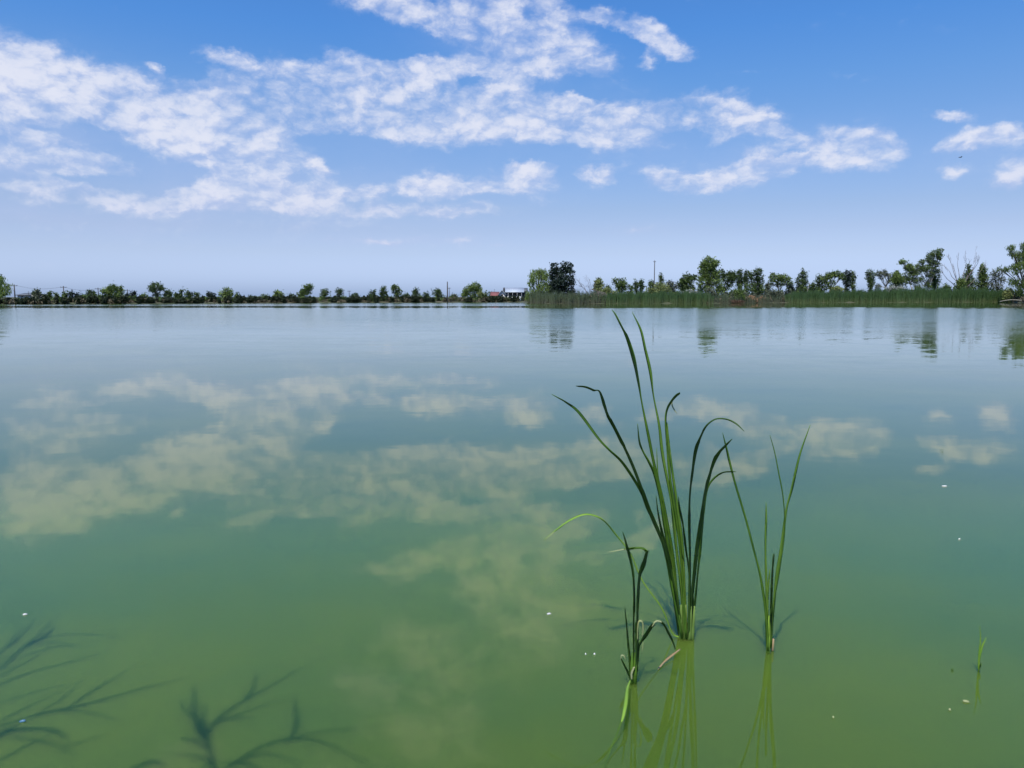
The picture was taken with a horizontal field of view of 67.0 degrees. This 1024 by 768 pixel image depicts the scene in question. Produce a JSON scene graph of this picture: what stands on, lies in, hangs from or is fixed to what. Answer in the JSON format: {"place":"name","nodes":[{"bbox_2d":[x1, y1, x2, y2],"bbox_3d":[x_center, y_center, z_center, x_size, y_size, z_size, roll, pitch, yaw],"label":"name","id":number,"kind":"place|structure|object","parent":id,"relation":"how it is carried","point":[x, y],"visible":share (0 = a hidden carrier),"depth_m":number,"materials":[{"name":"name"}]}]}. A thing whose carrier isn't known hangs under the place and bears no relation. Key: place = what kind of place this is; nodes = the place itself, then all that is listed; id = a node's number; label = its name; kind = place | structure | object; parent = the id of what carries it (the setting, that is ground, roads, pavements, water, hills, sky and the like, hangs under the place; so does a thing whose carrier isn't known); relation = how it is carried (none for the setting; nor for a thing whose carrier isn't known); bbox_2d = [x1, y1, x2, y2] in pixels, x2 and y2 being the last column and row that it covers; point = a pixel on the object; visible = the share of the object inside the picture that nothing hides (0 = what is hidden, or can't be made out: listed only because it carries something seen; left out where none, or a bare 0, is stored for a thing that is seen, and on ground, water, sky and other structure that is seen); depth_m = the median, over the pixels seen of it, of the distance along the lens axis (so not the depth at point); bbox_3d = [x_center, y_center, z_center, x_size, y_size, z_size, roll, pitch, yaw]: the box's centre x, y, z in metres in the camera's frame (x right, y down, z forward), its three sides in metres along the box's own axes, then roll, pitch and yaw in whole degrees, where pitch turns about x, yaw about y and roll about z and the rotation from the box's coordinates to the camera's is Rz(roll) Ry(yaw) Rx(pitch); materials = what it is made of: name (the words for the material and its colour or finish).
{"place":"outdoors","nodes":[
{"label":"outdoors","id":0,"kind":"place"},
{"bbox_2d":[0,302,1023,767],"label":"water","id":1,"kind":"structure","parent":0,"point":[274,534],"depth_m":5.55,"materials":[{"name":"green liquid"}]},
{"bbox_2d":[602,533,675,767],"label":"cattail clump","id":2,"kind":"object","parent":1,"relation":"on","point":[633,658],"visible":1,"depth_m":3.38,"materials":[{"name":"green plant"}]},
{"bbox_2d":[544,310,743,639],"bbox_3d":[0.621,0.503,3.627,0.901,1.688,0.539,-1,6,-9],"label":"cattail clump","id":3,"kind":"object","parent":1,"relation":"on","point":[685,629],"visible":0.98,"depth_m":3.81,"materials":[{"name":"green plant"}]},
{"bbox_2d":[658,649,680,668],"bbox_3d":[0.734,1.289,3.632,0.016,0.021,0.220,5,8,40],"label":"dry leaf","id":4,"kind":"object","parent":1,"relation":"on","point":[668,658],"visible":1,"depth_m":3.64,"materials":[{"name":"beige plant"}]},
{"bbox_2d":[722,426,809,651],"bbox_3d":[1.199,0.768,3.670,0.411,1.152,0.110,0,6,0],"label":"cattail clump","id":5,"kind":"object","parent":1,"relation":"on","point":[769,620],"visible":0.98,"depth_m":3.69,"materials":[{"name":"green plant"}]},
{"bbox_2d":[978,631,985,671],"bbox_3d":[2.139,1.208,3.523,0.034,0.221,0.010,0,6,0],"label":"cattail sprout","id":6,"kind":"object","parent":1,"relation":"on","point":[979,653],"visible":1,"depth_m":3.52,"materials":[{"name":"green plant"}]},
{"bbox_2d":[0,297,1023,303],"bbox_3d":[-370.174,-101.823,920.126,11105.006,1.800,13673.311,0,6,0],"label":"ground","id":7,"kind":"structure","parent":0,"point":[362,302],"depth_m":224.01,"materials":[{"name":"green plant"}]},
{"bbox_2d":[0,276,12,300],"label":"willow tree","id":8,"kind":"object","parent":7,"relation":"on","point":[6,289],"visible":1,"depth_m":179.63,"materials":[{"name":"green plant"}]},
{"bbox_2d":[17,293,44,298],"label":"field barn","id":9,"kind":"structure","parent":7,"relation":"on","point":[22,295],"depth_m":221.14,"materials":[{"name":"stone"}]},
{"bbox_2d":[31,287,41,297],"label":"broadleaf tree","id":10,"kind":"object","parent":7,"relation":"on","point":[37,294],"visible":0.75,"depth_m":187.53,"materials":[{"name":"green plant"}]},
{"bbox_2d":[44,290,53,298],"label":"broadleaf tree","id":11,"kind":"object","parent":7,"relation":"on","point":[49,293],"visible":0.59,"depth_m":196.17,"materials":[{"name":"green plant"}]},
{"bbox_2d":[61,290,68,297],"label":"broadleaf tree","id":12,"kind":"object","parent":7,"relation":"on","point":[64,294],"visible":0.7,"depth_m":194.06,"materials":[{"name":"green plant"}]},
{"bbox_2d":[66,290,80,297],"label":"broadleaf tree","id":13,"kind":"object","parent":7,"relation":"on","point":[71,293],"visible":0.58,"depth_m":192.98,"materials":[{"name":"green plant"}]},
{"bbox_2d":[97,287,111,297],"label":"willow tree","id":14,"kind":"object","parent":7,"relation":"on","point":[105,291],"visible":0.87,"depth_m":195.69,"materials":[{"name":"green plant"}]},
{"bbox_2d":[105,283,124,297],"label":"willow tree","id":15,"kind":"object","parent":7,"relation":"on","point":[114,289],"visible":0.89,"depth_m":196.72,"materials":[{"name":"green plant"}]},
{"bbox_2d":[129,290,137,298],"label":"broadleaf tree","id":16,"kind":"object","parent":7,"relation":"on","point":[134,293],"visible":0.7,"depth_m":202.38,"materials":[{"name":"green plant"}]},
{"bbox_2d":[147,281,165,297],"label":"broadleaf tree","id":17,"kind":"object","parent":7,"relation":"on","point":[152,288],"visible":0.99,"depth_m":206.73,"materials":[{"name":"green plant"}]},
{"bbox_2d":[161,288,173,296],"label":"broadleaf tree","id":18,"kind":"object","parent":7,"relation":"on","point":[167,293],"visible":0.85,"depth_m":207.41,"materials":[{"name":"green plant"}]},
{"bbox_2d":[173,292,182,298],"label":"bush","id":19,"kind":"object","parent":7,"relation":"on","point":[177,295],"visible":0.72,"depth_m":211.63,"materials":[{"name":"green plant"}]},
{"bbox_2d":[183,288,192,297],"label":"broadleaf tree","id":20,"kind":"object","parent":7,"relation":"on","point":[188,294],"visible":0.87,"depth_m":209.44,"materials":[{"name":"green plant"}]},
{"bbox_2d":[193,291,201,299],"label":"broadleaf tree","id":21,"kind":"object","parent":7,"relation":"on","point":[196,294],"visible":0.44,"depth_m":210.66,"materials":[{"name":"green plant"}]},
{"bbox_2d":[206,291,216,297],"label":"broadleaf tree","id":22,"kind":"object","parent":7,"relation":"on","point":[208,294],"visible":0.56,"depth_m":210.96,"materials":[{"name":"green plant"}]},
{"bbox_2d":[217,286,236,297],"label":"broadleaf tree","id":23,"kind":"object","parent":7,"relation":"on","point":[225,292],"visible":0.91,"depth_m":213.10,"materials":[{"name":"green plant"}]},
{"bbox_2d":[0,294,524,303],"bbox_3d":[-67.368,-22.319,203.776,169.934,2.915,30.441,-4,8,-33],"label":"undergrowth","id":24,"kind":"object","parent":7,"relation":"on","point":[139,299],"visible":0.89,"depth_m":211.76,"materials":[{"name":"green plant"}]},
{"bbox_2d":[272,289,283,296],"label":"broadleaf tree","id":25,"kind":"object","parent":7,"relation":"on","point":[278,293],"visible":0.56,"depth_m":222.00,"materials":[{"name":"green plant"}]},
{"bbox_2d":[296,283,314,297],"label":"broadleaf tree","id":26,"kind":"object","parent":7,"relation":"on","point":[306,290],"visible":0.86,"depth_m":225.66,"materials":[{"name":"green plant"}]},
{"bbox_2d":[320,288,330,299],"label":"broadleaf tree","id":27,"kind":"object","parent":7,"relation":"on","point":[324,293],"visible":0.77,"depth_m":230.80,"materials":[{"name":"green plant"}]},
{"bbox_2d":[334,287,342,296],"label":"broadleaf tree","id":28,"kind":"object","parent":7,"relation":"on","point":[339,292],"visible":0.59,"depth_m":232.69,"materials":[{"name":"green plant"}]},
{"bbox_2d":[368,288,377,297],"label":"broadleaf tree","id":29,"kind":"object","parent":7,"relation":"on","point":[372,293],"visible":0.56,"depth_m":238.54,"materials":[{"name":"green plant"}]},
{"bbox_2d":[378,286,388,299],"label":"broadleaf tree","id":30,"kind":"object","parent":7,"relation":"on","point":[384,292],"visible":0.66,"depth_m":238.20,"materials":[{"name":"green plant"}]},
{"bbox_2d":[391,284,402,298],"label":"broadleaf tree","id":31,"kind":"object","parent":7,"relation":"on","point":[396,289],"visible":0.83,"depth_m":239.84,"materials":[{"name":"green plant"}]},
{"bbox_2d":[411,287,420,295],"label":"broadleaf tree","id":32,"kind":"object","parent":7,"relation":"on","point":[415,291],"visible":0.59,"depth_m":243.52,"materials":[{"name":"green plant"}]},
{"bbox_2d":[432,288,444,296],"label":"broadleaf tree","id":33,"kind":"object","parent":7,"relation":"on","point":[438,291],"visible":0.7,"depth_m":245.46,"materials":[{"name":"green plant"}]},
{"bbox_2d":[461,281,482,297],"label":"broadleaf tree","id":34,"kind":"object","parent":7,"relation":"on","point":[472,288],"visible":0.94,"depth_m":248.36,"materials":[{"name":"green plant"}]},
{"bbox_2d":[476,291,486,298],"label":"bush","id":35,"kind":"object","parent":7,"relation":"on","point":[480,294],"visible":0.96,"depth_m":246.87,"materials":[{"name":"green plant"}]},
{"bbox_2d":[490,292,499,296],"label":"lakeside house","id":36,"kind":"structure","parent":7,"relation":"on","point":[494,294],"depth_m":267.39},
{"bbox_2d":[498,288,505,296],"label":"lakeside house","id":37,"kind":"structure","parent":7,"relation":"on","point":[501,293],"depth_m":265.28,"materials":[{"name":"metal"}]},
{"bbox_2d":[505,288,523,299],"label":"lakeside house","id":38,"kind":"structure","parent":7,"relation":"on","point":[509,292],"depth_m":262.38,"materials":[{"name":"paint"}]},
{"bbox_2d":[525,268,550,300],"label":"willow tree","id":39,"kind":"object","parent":7,"relation":"on","point":[541,275],"visible":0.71,"depth_m":203.68,"materials":[{"name":"green plant"}]},
{"bbox_2d":[547,261,576,293],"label":"tree","id":40,"kind":"object","parent":7,"relation":"on","point":[559,280],"visible":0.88,"depth_m":203.79,"materials":[{"name":"green plant"}]},
{"bbox_2d":[524,287,605,303],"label":"reed bed","id":41,"kind":"object","parent":7,"relation":"on","point":[538,297],"visible":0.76,"depth_m":196.52,"materials":[{"name":"green plant"}]},
{"bbox_2d":[575,275,596,292],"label":"bare bush","id":42,"kind":"object","parent":7,"relation":"on","point":[583,285],"visible":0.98,"depth_m":203.41,"materials":[{"name":"brown plant"}]},
{"bbox_2d":[593,277,604,291],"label":"broadleaf tree","id":43,"kind":"object","parent":7,"relation":"on","point":[598,284],"visible":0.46,"depth_m":204.89,"materials":[{"name":"green plant"}]},
{"bbox_2d":[592,289,606,302],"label":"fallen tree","id":44,"kind":"object","parent":7,"relation":"on","point":[598,294],"visible":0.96,"depth_m":198.68,"materials":[{"name":"wood"}]},
{"bbox_2d":[600,287,616,295],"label":"bush","id":45,"kind":"object","parent":7,"relation":"on","point":[607,290],"visible":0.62,"depth_m":201.39,"materials":[{"name":"green plant"}]},
{"bbox_2d":[610,277,629,292],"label":"broadleaf tree","id":46,"kind":"object","parent":7,"relation":"on","point":[620,285],"visible":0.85,"depth_m":224.23,"materials":[{"name":"green plant"}]},
{"bbox_2d":[627,284,633,294],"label":"broadleaf tree","id":47,"kind":"object","parent":7,"relation":"on","point":[629,288],"visible":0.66,"depth_m":249.42,"materials":[{"name":"green plant"}]},
{"bbox_2d":[633,279,640,293],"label":"poplar tree","id":48,"kind":"object","parent":7,"relation":"on","point":[636,285],"visible":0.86,"depth_m":254.68,"materials":[{"name":"green plant"}]},
{"bbox_2d":[639,278,646,291],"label":"poplar tree","id":49,"kind":"object","parent":7,"relation":"on","point":[641,285],"visible":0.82,"depth_m":255.20,"materials":[{"name":"green plant"}]},
{"bbox_2d":[647,279,655,287],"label":"broadleaf tree","id":50,"kind":"object","parent":7,"relation":"on","point":[651,283],"visible":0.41,"depth_m":241.27,"materials":[{"name":"green plant"}]},
{"bbox_2d":[643,281,671,293],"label":"bush","id":51,"kind":"object","parent":7,"relation":"on","point":[664,286],"visible":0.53,"depth_m":211.59,"materials":[{"name":"green plant"}]},
{"bbox_2d":[601,289,714,303],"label":"reed bed","id":52,"kind":"object","parent":7,"relation":"on","point":[656,297],"visible":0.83,"depth_m":202.62,"materials":[{"name":"green plant"}]},
{"bbox_2d":[658,272,665,286],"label":"broadleaf tree","id":53,"kind":"object","parent":7,"relation":"on","point":[660,277],"visible":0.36,"depth_m":246.79,"materials":[{"name":"green plant"}]},
{"bbox_2d":[666,279,679,291],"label":"broadleaf tree","id":54,"kind":"object","parent":7,"relation":"on","point":[673,286],"visible":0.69,"depth_m":216.87,"materials":[{"name":"green plant"}]},
{"bbox_2d":[675,271,697,291],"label":"broadleaf tree","id":55,"kind":"object","parent":7,"relation":"on","point":[685,282],"visible":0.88,"depth_m":219.50,"materials":[{"name":"green plant"}]},
{"bbox_2d":[696,255,724,292],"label":"broadleaf tree","id":56,"kind":"object","parent":7,"relation":"on","point":[707,266],"visible":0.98,"depth_m":218.54,"materials":[{"name":"green plant"}]},
{"bbox_2d":[703,287,717,295],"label":"bush","id":57,"kind":"object","parent":7,"relation":"on","point":[709,290],"visible":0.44,"depth_m":212.39,"materials":[{"name":"green plant"}]},
{"bbox_2d":[717,267,739,290],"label":"broadleaf tree","id":58,"kind":"object","parent":7,"relation":"on","point":[730,277],"visible":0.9,"depth_m":230.44,"materials":[{"name":"green plant"}]},
{"bbox_2d":[729,299,744,302],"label":"rock","id":59,"kind":"object","parent":7,"relation":"on","point":[736,301],"visible":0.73,"depth_m":214.28,"materials":[{"name":"grey stone"}]},
{"bbox_2d":[728,288,748,300],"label":"bush","id":60,"kind":"object","parent":7,"relation":"on","point":[738,293],"visible":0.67,"depth_m":217.70,"materials":[{"name":"green plant"}]},
{"bbox_2d":[735,268,745,289],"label":"poplar tree","id":61,"kind":"object","parent":7,"relation":"on","point":[741,279],"visible":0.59,"depth_m":237.81,"materials":[{"name":"green plant"}]},
{"bbox_2d":[742,269,749,291],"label":"poplar tree","id":62,"kind":"object","parent":7,"relation":"on","point":[746,271],"visible":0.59,"depth_m":243.57,"materials":[{"name":"green plant"}]},
{"bbox_2d":[707,291,792,302],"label":"reed bed","id":63,"kind":"object","parent":7,"relation":"on","point":[752,300],"visible":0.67,"depth_m":219.10,"materials":[{"name":"green plant"}]},
{"bbox_2d":[713,288,791,298],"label":"undergrowth","id":64,"kind":"object","parent":7,"relation":"on","point":[754,293],"visible":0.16,"depth_m":224.55,"materials":[{"name":"brown plant"}]},
{"bbox_2d":[744,268,766,293],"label":"broadleaf tree","id":65,"kind":"object","parent":7,"relation":"on","point":[757,279],"visible":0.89,"depth_m":236.50,"materials":[{"name":"green plant"}]},
{"bbox_2d":[763,281,770,290],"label":"bush","id":66,"kind":"object","parent":7,"relation":"on","point":[767,285],"visible":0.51,"depth_m":237.22,"materials":[{"name":"green plant"}]},
{"bbox_2d":[524,288,1023,300],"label":"undergrowth","id":67,"kind":"object","parent":7,"relation":"on","point":[759,292],"visible":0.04,"depth_m":241.19,"materials":[{"name":"green plant"}]},
{"bbox_2d":[524,295,1023,302],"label":"undergrowth","id":68,"kind":"object","parent":7,"relation":"on","point":[1022,297],"visible":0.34,"depth_m":227.44,"materials":[{"name":"green plant"}]},
{"bbox_2d":[766,288,783,300],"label":"bush","id":69,"kind":"object","parent":7,"relation":"on","point":[774,293],"visible":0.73,"depth_m":227.28,"materials":[{"name":"green plant"}]},
{"bbox_2d":[768,272,793,288],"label":"broadleaf tree","id":70,"kind":"object","parent":7,"relation":"on","point":[784,279],"visible":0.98,"depth_m":239.56,"materials":[{"name":"green plant"}]},
{"bbox_2d":[786,283,795,292],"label":"bush","id":71,"kind":"object","parent":7,"relation":"on","point":[791,286],"visible":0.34,"depth_m":237.75,"materials":[{"name":"green plant"}]},
{"bbox_2d":[794,267,812,291],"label":"broadleaf tree","id":72,"kind":"object","parent":7,"relation":"on","point":[801,282],"visible":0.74,"depth_m":244.40,"materials":[{"name":"green plant"}]},
{"bbox_2d":[809,282,819,292],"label":"broadleaf tree","id":73,"kind":"object","parent":7,"relation":"on","point":[814,285],"visible":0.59,"depth_m":248.55,"materials":[{"name":"green plant"}]},
{"bbox_2d":[813,273,824,291],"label":"poplar tree","id":74,"kind":"object","parent":7,"relation":"on","point":[818,281],"visible":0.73,"depth_m":250.56,"materials":[{"name":"green plant"}]},
{"bbox_2d":[631,282,1019,296],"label":"undergrowth","id":75,"kind":"object","parent":7,"relation":"on","point":[751,290],"visible":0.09,"depth_m":235.28,"materials":[{"name":"green plant"}]},
{"bbox_2d":[820,270,845,291],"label":"broadleaf tree","id":76,"kind":"object","parent":7,"relation":"on","point":[829,276],"visible":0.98,"depth_m":249.47,"materials":[{"name":"green plant"}]},
{"bbox_2d":[829,285,846,291],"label":"bush","id":77,"kind":"object","parent":7,"relation":"on","point":[835,287],"visible":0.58,"depth_m":243.77,"materials":[{"name":"green plant"}]},
{"bbox_2d":[841,269,851,291],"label":"poplar tree","id":78,"kind":"object","parent":7,"relation":"on","point":[847,282],"visible":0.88,"depth_m":253.41,"materials":[{"name":"green plant"}]},
{"bbox_2d":[850,270,857,290],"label":"poplar tree","id":79,"kind":"object","parent":7,"relation":"on","point":[853,277],"visible":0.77,"depth_m":256.18,"materials":[{"name":"green plant"}]},
{"bbox_2d":[864,269,876,291],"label":"poplar tree","id":80,"kind":"object","parent":7,"relation":"on","point":[870,278],"visible":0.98,"depth_m":256.12,"materials":[{"name":"green plant"}]},
{"bbox_2d":[875,269,890,289],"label":"broadleaf tree","id":81,"kind":"object","parent":7,"relation":"on","point":[882,274],"visible":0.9,"depth_m":260.22,"materials":[{"name":"green plant"}]},
{"bbox_2d":[885,284,906,291],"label":"bush","id":82,"kind":"object","parent":7,"relation":"on","point":[890,288],"visible":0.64,"depth_m":252.19,"materials":[{"name":"green plant"}]},
{"bbox_2d":[889,272,903,286],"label":"broadleaf tree","id":83,"kind":"object","parent":7,"relation":"on","point":[896,278],"visible":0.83,"depth_m":256.85,"materials":[{"name":"green plant"}]},
{"bbox_2d":[784,285,1012,302],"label":"reed bed","id":84,"kind":"object","parent":7,"relation":"on","point":[962,294],"visible":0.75,"depth_m":245.31,"materials":[{"name":"green plant"}]},
{"bbox_2d":[893,258,920,289],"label":"willow tree","id":85,"kind":"object","parent":7,"relation":"on","point":[910,276],"visible":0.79,"depth_m":260.31,"materials":[{"name":"green plant"}]},
{"bbox_2d":[913,248,944,289],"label":"willow tree","id":86,"kind":"object","parent":7,"relation":"on","point":[930,261],"visible":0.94,"depth_m":260.15,"materials":[{"name":"green plant"}]},
{"bbox_2d":[930,267,941,291],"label":"poplar tree","id":87,"kind":"object","parent":7,"relation":"on","point":[935,282],"visible":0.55,"depth_m":264.56,"materials":[{"name":"green plant"}]},
{"bbox_2d":[955,274,967,289],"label":"bush","id":88,"kind":"object","parent":7,"relation":"on","point":[960,282],"visible":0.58,"depth_m":263.85,"materials":[{"name":"green plant"}]},
{"bbox_2d":[939,249,987,285],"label":"bare tree","id":89,"kind":"object","parent":7,"relation":"on","point":[964,269],"visible":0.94,"depth_m":265.59,"materials":[{"name":"grey plant"}]},
{"bbox_2d":[962,263,976,290],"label":"broadleaf tree","id":90,"kind":"object","parent":7,"relation":"on","point":[970,279],"visible":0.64,"depth_m":267.17,"materials":[{"name":"green plant"}]},
{"bbox_2d":[974,262,990,290],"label":"broadleaf tree","id":91,"kind":"object","parent":7,"relation":"on","point":[982,277],"visible":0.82,"depth_m":267.74,"materials":[{"name":"green plant"}]},
{"bbox_2d":[987,268,1006,290],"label":"broadleaf tree","id":92,"kind":"object","parent":7,"relation":"on","point":[998,279],"visible":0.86,"depth_m":265.03,"materials":[{"name":"green plant"}]},
{"bbox_2d":[1001,288,1012,301],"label":"bush","id":93,"kind":"object","parent":7,"relation":"on","point":[1007,295],"visible":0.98,"depth_m":242.88,"materials":[{"name":"green plant"}]},
{"bbox_2d":[995,242,1023,296],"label":"willow tree","id":94,"kind":"object","parent":7,"relation":"on","point":[1019,260],"visible":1,"depth_m":234.17,"materials":[{"name":"green plant"}]},
{"bbox_2d":[0,0,1023,296],"label":"sky","id":95,"kind":"structure","parent":0,"point":[254,147],"materials":[{"name":"blue"}]}
]}

